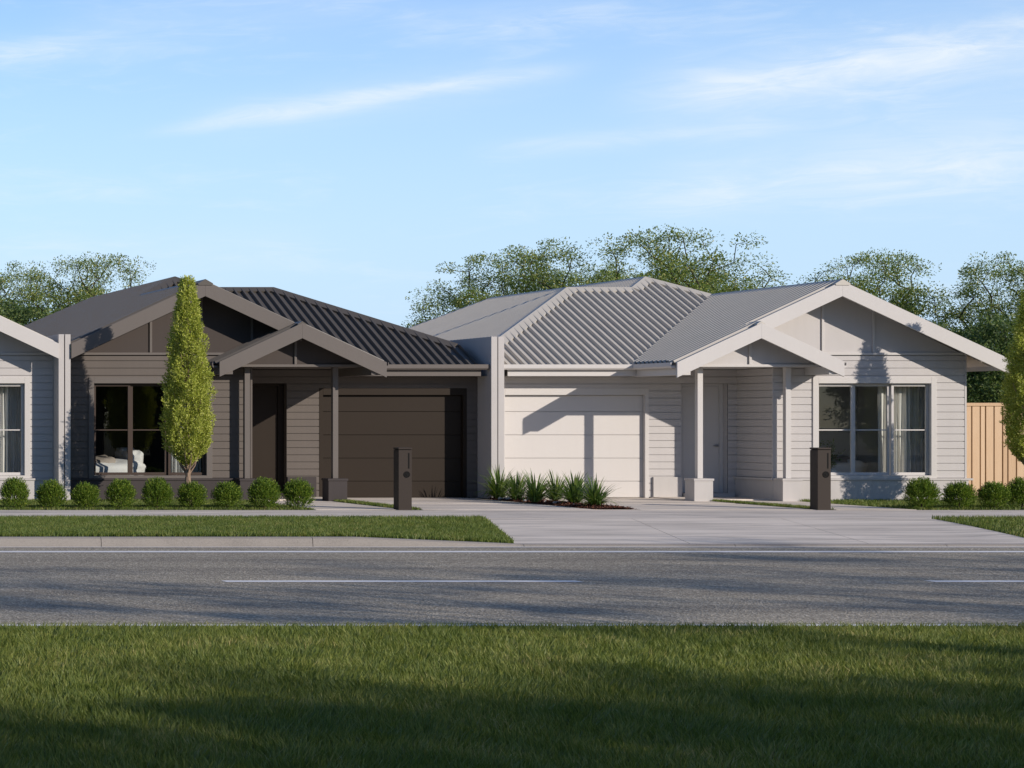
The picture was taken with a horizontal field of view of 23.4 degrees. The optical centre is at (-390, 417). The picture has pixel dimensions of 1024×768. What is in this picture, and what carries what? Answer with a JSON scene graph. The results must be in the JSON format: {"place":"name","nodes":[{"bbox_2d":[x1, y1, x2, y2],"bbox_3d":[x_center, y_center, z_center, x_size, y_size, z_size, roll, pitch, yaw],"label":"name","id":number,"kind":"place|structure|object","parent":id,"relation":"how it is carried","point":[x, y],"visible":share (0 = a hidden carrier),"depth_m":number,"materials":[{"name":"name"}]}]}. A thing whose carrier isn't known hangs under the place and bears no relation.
{"place":"outdoors","nodes":[
{"label":"outdoors","id":0,"kind":"place"},
{"bbox_2d":[0,301,22,325],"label":"dense tree","id":1,"kind":"object","parent":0,"point":[1,314],"depth_m":65.93,"materials":[{"name":"green plant"}]},
{"bbox_2d":[0,260,57,322],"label":"airy tree","id":2,"kind":"object","parent":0,"point":[37,278],"visible":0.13,"depth_m":74.85,"materials":[{"name":"green plant"}]},
{"bbox_2d":[0,296,63,325],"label":"dense tree","id":3,"kind":"object","parent":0,"point":[25,315],"visible":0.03,"depth_m":67.46,"materials":[{"name":"green plant"}]},
{"bbox_2d":[2,251,155,323],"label":"airy tree","id":4,"kind":"object","parent":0,"point":[88,291],"visible":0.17,"depth_m":75.16,"materials":[{"name":"green plant"}]},
{"bbox_2d":[401,236,595,327],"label":"airy tree","id":5,"kind":"object","parent":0,"point":[474,294],"visible":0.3,"depth_m":77.20,"materials":[{"name":"green plant"}]},
{"bbox_2d":[0,546,1023,627],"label":"road","id":6,"kind":"structure","parent":0,"point":[610,587],"depth_m":22.77,"materials":[{"name":"grey asphalt"}]},
{"bbox_2d":[0,537,1023,546],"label":"kerb","id":7,"kind":"structure","parent":6,"relation":"on","point":[195,542],"depth_m":29.77,"materials":[{"name":"concrete"}]},
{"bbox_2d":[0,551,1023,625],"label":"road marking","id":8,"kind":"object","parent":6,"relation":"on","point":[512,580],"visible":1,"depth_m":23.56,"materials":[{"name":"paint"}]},
{"bbox_2d":[0,510,1023,527],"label":"footpath","id":9,"kind":"structure","parent":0,"point":[781,514],"depth_m":37.29,"materials":[{"name":"concrete"}]},
{"bbox_2d":[393,447,411,509],"bbox_3d":[14.629,1.135,38.784,0.252,1.170,0.264,0,0,0],"label":"letterbox","id":10,"kind":"object","parent":9,"relation":"on","point":[402,478],"visible":0.96,"depth_m":38.66,"materials":[{"name":"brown metal"}]},
{"bbox_2d":[810,447,830,509],"bbox_3d":[22.347,1.135,38.784,0.252,1.170,0.264,0,0,0],"label":"letterbox","id":11,"kind":"object","parent":9,"relation":"on","point":[820,478],"visible":0.95,"depth_m":38.66,"materials":[{"name":"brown metal"}]},
{"bbox_2d":[0,0,1023,334],"label":"sky","id":12,"kind":"structure","parent":0,"point":[338,153],"materials":[{"name":"blue"}]},
{"bbox_2d":[0,619,1023,767],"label":"verge","id":13,"kind":"structure","parent":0,"point":[449,721],"depth_m":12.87,"materials":[{"name":"green plant"}]},
{"bbox_2d":[479,496,637,509],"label":"bark mulch","id":14,"kind":"object","parent":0,"point":[576,504],"visible":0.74,"depth_m":40.29,"materials":[{"name":"brown wood"}]},
{"bbox_2d":[471,464,520,498],"bbox_3d":[18.298,1.302,43.324,1.190,0.728,1.136,0,0,20],"label":"strap plant","id":15,"kind":"object","parent":14,"relation":"on","point":[493,487],"visible":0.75,"depth_m":43.24,"materials":[{"name":"green plant"}]},
{"bbox_2d":[496,471,528,499],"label":"strap plant","id":16,"kind":"object","parent":14,"relation":"on","point":[513,484],"visible":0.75,"depth_m":42.42,"materials":[{"name":"green plant"}]},
{"bbox_2d":[509,468,560,501],"bbox_3d":[18.258,1.316,41.435,1.134,0.700,1.213,0,0,-38],"label":"strap plant","id":17,"kind":"object","parent":14,"relation":"on","point":[534,493],"visible":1,"depth_m":41.38,"materials":[{"name":"green plant"}]},
{"bbox_2d":[536,470,570,499],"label":"strap plant","id":18,"kind":"object","parent":14,"relation":"on","point":[553,493],"visible":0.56,"depth_m":41.99,"materials":[{"name":"green plant"}]},
{"bbox_2d":[545,471,595,502],"bbox_3d":[18.640,1.324,40.569,1.122,0.684,1.144,0,0,15],"label":"strap plant","id":19,"kind":"object","parent":14,"relation":"on","point":[569,491],"visible":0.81,"depth_m":40.50,"materials":[{"name":"green plant"}]},
{"bbox_2d":[572,472,618,505],"bbox_3d":[18.507,1.341,39.506,1.053,0.650,1.126,0,0,-4],"label":"strap plant","id":20,"kind":"object","parent":14,"relation":"on","point":[594,495],"visible":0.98,"depth_m":39.45,"materials":[{"name":"green plant"}]},
{"bbox_2d":[521,269,612,290],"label":"airy tree","id":21,"kind":"object","parent":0,"point":[577,278],"visible":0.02,"depth_m":81.56,"materials":[{"name":"green plant"}]},
{"bbox_2d":[347,497,812,509],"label":"driveway","id":22,"kind":"structure","parent":0,"point":[460,503],"depth_m":41.06,"materials":[{"name":"concrete"}]},
{"bbox_2d":[268,497,913,509],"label":"path","id":23,"kind":"structure","parent":0,"point":[319,503],"depth_m":40.54,"materials":[{"name":"concrete"}]},
{"bbox_2d":[553,261,655,285],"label":"airy tree","id":24,"kind":"object","parent":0,"point":[606,274],"visible":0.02,"depth_m":84.36,"materials":[{"name":"green plant"}]},
{"bbox_2d":[576,224,791,293],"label":"airy tree","id":25,"kind":"object","parent":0,"point":[671,273],"visible":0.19,"depth_m":73.33,"materials":[{"name":"green plant"}]},
{"bbox_2d":[662,269,783,292],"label":"airy tree","id":26,"kind":"object","parent":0,"point":[751,284],"visible":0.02,"depth_m":79.59,"materials":[{"name":"green plant"}]},
{"bbox_2d":[487,518,1023,543],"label":"crossover","id":27,"kind":"object","parent":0,"point":[711,531],"visible":0.94,"depth_m":32.41,"materials":[{"name":"concrete"}]},
{"bbox_2d":[781,247,968,330],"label":"airy tree","id":28,"kind":"object","parent":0,"point":[904,299],"visible":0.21,"depth_m":75.09,"materials":[{"name":"green plant"}]},
{"bbox_2d":[933,319,989,399],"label":"dense tree","id":29,"kind":"object","parent":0,"point":[951,328],"visible":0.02,"depth_m":65.88,"materials":[{"name":"green plant"}]},
{"bbox_2d":[930,251,1023,348],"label":"airy tree","id":30,"kind":"object","parent":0,"point":[959,315],"visible":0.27,"depth_m":71.83,"materials":[{"name":"green plant"}]},
{"bbox_2d":[951,311,1023,402],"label":"dense tree","id":31,"kind":"object","parent":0,"point":[998,344],"visible":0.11,"depth_m":61.31,"materials":[{"name":"green plant"}]},
{"bbox_2d":[972,309,1017,402],"bbox_3d":[43.563,-0.813,64.190,4.829,5.385,4.376,0,0,41],"label":"dense tree","id":32,"kind":"object","parent":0,"point":[1003,350],"visible":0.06,"depth_m":64.69,"materials":[{"name":"green plant"}]},
{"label":"lawn","id":33,"kind":"structure","parent":0,"visible":0},
{"bbox_2d":[0,476,30,507],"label":"ball shrub","id":34,"kind":"object","parent":33,"relation":"on","point":[13,487],"visible":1,"depth_m":38.94,"materials":[{"name":"green plant"}]},
{"bbox_2d":[0,316,63,499],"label":"neighbour house","id":35,"kind":"structure","parent":33,"relation":"on","point":[32,361],"depth_m":42.98,"materials":[{"name":"paint"}]},
{"bbox_2d":[0,383,8,471],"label":"curtain","id":36,"kind":"object","parent":35,"relation":"hanging from","point":[4,406],"visible":0.84,"depth_m":43.35,"materials":[{"name":"white fabric"}]},
{"bbox_2d":[0,377,29,477],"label":"window","id":37,"kind":"structure","parent":35,"relation":"in","point":[25,387],"depth_m":42.96,"materials":[{"name":"paint"}]},
{"bbox_2d":[9,383,22,471],"bbox_3d":[8.369,0.410,43.399,0.320,2.300,0.062,0,0,0],"label":"sheer curtain","id":38,"kind":"object","parent":35,"relation":"hanging from","point":[14,423],"visible":0.78,"depth_m":43.40,"materials":[{"name":"grey fabric"}]},
{"bbox_2d":[34,479,68,508],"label":"ball shrub","id":39,"kind":"object","parent":33,"relation":"on","point":[48,492],"visible":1,"depth_m":38.94,"materials":[{"name":"green plant"}]},
{"bbox_2d":[69,481,100,507],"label":"ball shrub","id":40,"kind":"object","parent":33,"relation":"on","point":[84,492],"visible":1,"depth_m":38.93,"materials":[{"name":"green plant"}]},
{"bbox_2d":[104,478,137,507],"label":"ball shrub","id":41,"kind":"object","parent":33,"relation":"on","point":[119,490],"visible":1,"depth_m":38.93,"materials":[{"name":"green plant"}]},
{"bbox_2d":[141,476,176,509],"bbox_3d":[10.169,1.437,39.036,0.672,0.719,0.683,0,0,0],"label":"ball shrub","id":42,"kind":"object","parent":33,"relation":"on","point":[156,491],"visible":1,"depth_m":38.93,"materials":[{"name":"green plant"}]},
{"bbox_2d":[157,274,217,500],"bbox_3d":[11.232,-0.525,40.863,1.181,4.553,1.206,0,0,0],"label":"columnar tree","id":43,"kind":"object","parent":33,"relation":"on","point":[187,451],"visible":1,"depth_m":40.66,"materials":[{"name":"green plant"}]},
{"bbox_2d":[176,480,207,506],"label":"ball shrub","id":44,"kind":"object","parent":33,"relation":"on","point":[194,492],"visible":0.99,"depth_m":38.94,"materials":[{"name":"green plant"}]},
{"bbox_2d":[211,481,243,508],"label":"ball shrub","id":45,"kind":"object","parent":33,"relation":"on","point":[223,492],"visible":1,"depth_m":38.95,"materials":[{"name":"green plant"}]},
{"bbox_2d":[24,276,496,500],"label":"dark house","id":46,"kind":"structure","parent":33,"relation":"on","point":[328,402],"depth_m":44.37,"materials":[{"name":"paint"}]},
{"bbox_2d":[96,447,145,471],"bbox_3d":[10.155,1.110,44.456,2.133,0.980,1.787,0,0,0],"label":"bed","id":47,"kind":"object","parent":46,"relation":"in","point":[106,463],"visible":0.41,"depth_m":43.75,"materials":[{"name":"white fabric"}]},
{"bbox_2d":[88,377,211,477],"bbox_3d":[11.044,0.204,43.042,2.532,2.067,0.195,0,0,0],"label":"window","id":48,"kind":"structure","parent":46,"relation":"in","point":[206,472],"depth_m":42.98,"materials":[{"name":"paint"}]},
{"bbox_2d":[171,399,200,471],"bbox_3d":[11.874,0.410,43.360,0.670,2.300,0.077,0,0,0],"label":"sheer curtain","id":49,"kind":"object","parent":46,"relation":"hanging from","point":[175,466],"visible":0.16,"depth_m":43.36,"materials":[{"name":"white fabric"}]},
{"bbox_2d":[252,383,283,491],"bbox_3d":[13.791,0.433,44.592,0.968,2.322,0.095,0,0,0],"label":"front door","id":50,"kind":"structure","parent":46,"relation":"in","point":[267,398],"depth_m":44.57,"materials":[{"name":"wood"}]},
{"bbox_2d":[319,388,466,497],"bbox_3d":[16.531,0.532,44.447,3.122,2.315,0.165,0,0,0],"label":"garage door","id":51,"kind":"structure","parent":46,"relation":"in","point":[432,422],"depth_m":44.45,"materials":[{"name":"metal"}]},
{"bbox_2d":[246,476,281,507],"bbox_3d":[12.147,1.439,39.043,0.694,0.714,0.634,0,0,0],"label":"ball shrub","id":52,"kind":"object","parent":33,"relation":"on","point":[261,490],"visible":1,"depth_m":38.94,"materials":[{"name":"green plant"}]},
{"bbox_2d":[282,477,315,507],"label":"ball shrub","id":53,"kind":"object","parent":33,"relation":"on","point":[295,489],"visible":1,"depth_m":38.95,"materials":[{"name":"green plant"}]},
{"bbox_2d":[0,497,1023,509],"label":"lawn grass","id":54,"kind":"structure","parent":33,"relation":"on","point":[140,504],"depth_m":39.77,"materials":[{"name":"green plant"}]},
{"bbox_2d":[409,276,1008,500],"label":"light house","id":55,"kind":"structure","parent":33,"relation":"on","point":[645,387],"depth_m":44.32,"materials":[{"name":"paint"}]},
{"bbox_2d":[504,388,648,497],"bbox_3d":[20.379,0.532,44.447,3.122,2.315,0.165,0,0,0],"label":"garage door","id":56,"kind":"structure","parent":55,"relation":"in","point":[604,432],"depth_m":44.45,"materials":[{"name":"paint"}]},
{"bbox_2d":[681,383,722,492],"bbox_3d":[23.119,0.433,44.577,0.968,2.322,0.125,0,0,0],"label":"front door","id":57,"kind":"structure","parent":55,"relation":"in","point":[712,392],"depth_m":44.57,"materials":[{"name":"paint"}]},
{"bbox_2d":[819,438,844,471],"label":"potted plant","id":58,"kind":"object","parent":55,"relation":"in","point":[833,462],"visible":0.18,"depth_m":43.58,"materials":[{"name":"green plant"}]},
{"bbox_2d":[832,455,867,471],"bbox_3d":[25.555,1.110,45.006,2.133,0.980,1.787,0,0,0],"label":"bed","id":59,"kind":"object","parent":55,"relation":"in","point":[843,464],"visible":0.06,"depth_m":44.23,"materials":[{"name":"white fabric"}]},
{"bbox_2d":[812,377,936,477],"bbox_3d":[25.866,0.204,43.042,2.532,2.067,0.195,0,0,0],"label":"window","id":60,"kind":"structure","parent":55,"relation":"in","point":[930,429],"depth_m":43.02,"materials":[{"name":"paint"}]},
{"bbox_2d":[877,383,910,471],"bbox_3d":[26.509,0.410,43.359,0.680,2.300,0.114,0,0,0],"label":"curtain","id":61,"kind":"object","parent":55,"relation":"hanging from","point":[902,450],"visible":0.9,"depth_m":43.35,"materials":[{"name":"white fabric"}]},
{"bbox_2d":[910,383,925,471],"bbox_3d":[27.046,0.410,43.400,0.432,2.300,0.078,0,0,0],"label":"sheer curtain","id":62,"kind":"object","parent":55,"relation":"hanging from","point":[917,420],"visible":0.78,"depth_m":43.40,"materials":[{"name":"grey fabric"}]},
{"bbox_2d":[902,476,944,509],"bbox_3d":[24.389,1.437,39.036,0.672,0.719,0.683,0,0,0],"label":"ball shrub","id":63,"kind":"object","parent":33,"relation":"on","point":[920,488],"visible":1,"depth_m":38.94,"materials":[{"name":"green plant"}]},
{"bbox_2d":[941,480,977,507],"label":"ball shrub","id":64,"kind":"object","parent":33,"relation":"on","point":[954,494],"visible":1,"depth_m":38.95,"materials":[{"name":"green plant"}]},
{"bbox_2d":[975,481,1013,508],"bbox_3d":[25.744,1.457,39.056,0.654,0.584,0.608,0,0,0],"label":"ball shrub","id":65,"kind":"object","parent":33,"relation":"on","point":[987,492],"visible":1,"depth_m":38.96,"materials":[{"name":"green plant"}]},
{"bbox_2d":[967,403,1023,495],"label":"paling fence","id":66,"kind":"object","parent":33,"relation":"on","point":[990,457],"visible":0.17,"depth_m":45.00,"materials":[{"name":"brown wood"}]},
{"bbox_2d":[998,285,1023,464],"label":"columnar tree","id":67,"kind":"object","parent":33,"relation":"on","point":[1013,403],"visible":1,"depth_m":40.86,"materials":[{"name":"green plant"}]},
{"bbox_2d":[1005,476,1023,509],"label":"ball shrub","id":68,"kind":"object","parent":33,"relation":"on","point":[1016,487],"visible":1,"depth_m":38.99,"materials":[{"name":"green plant"}]},
{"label":"nature strip","id":69,"kind":"structure","parent":0,"visible":0},
{"bbox_2d":[0,514,1023,542],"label":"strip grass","id":70,"kind":"structure","parent":69,"relation":"on","point":[473,528],"depth_m":32.27,"materials":[{"name":"green plant"}]}
]}

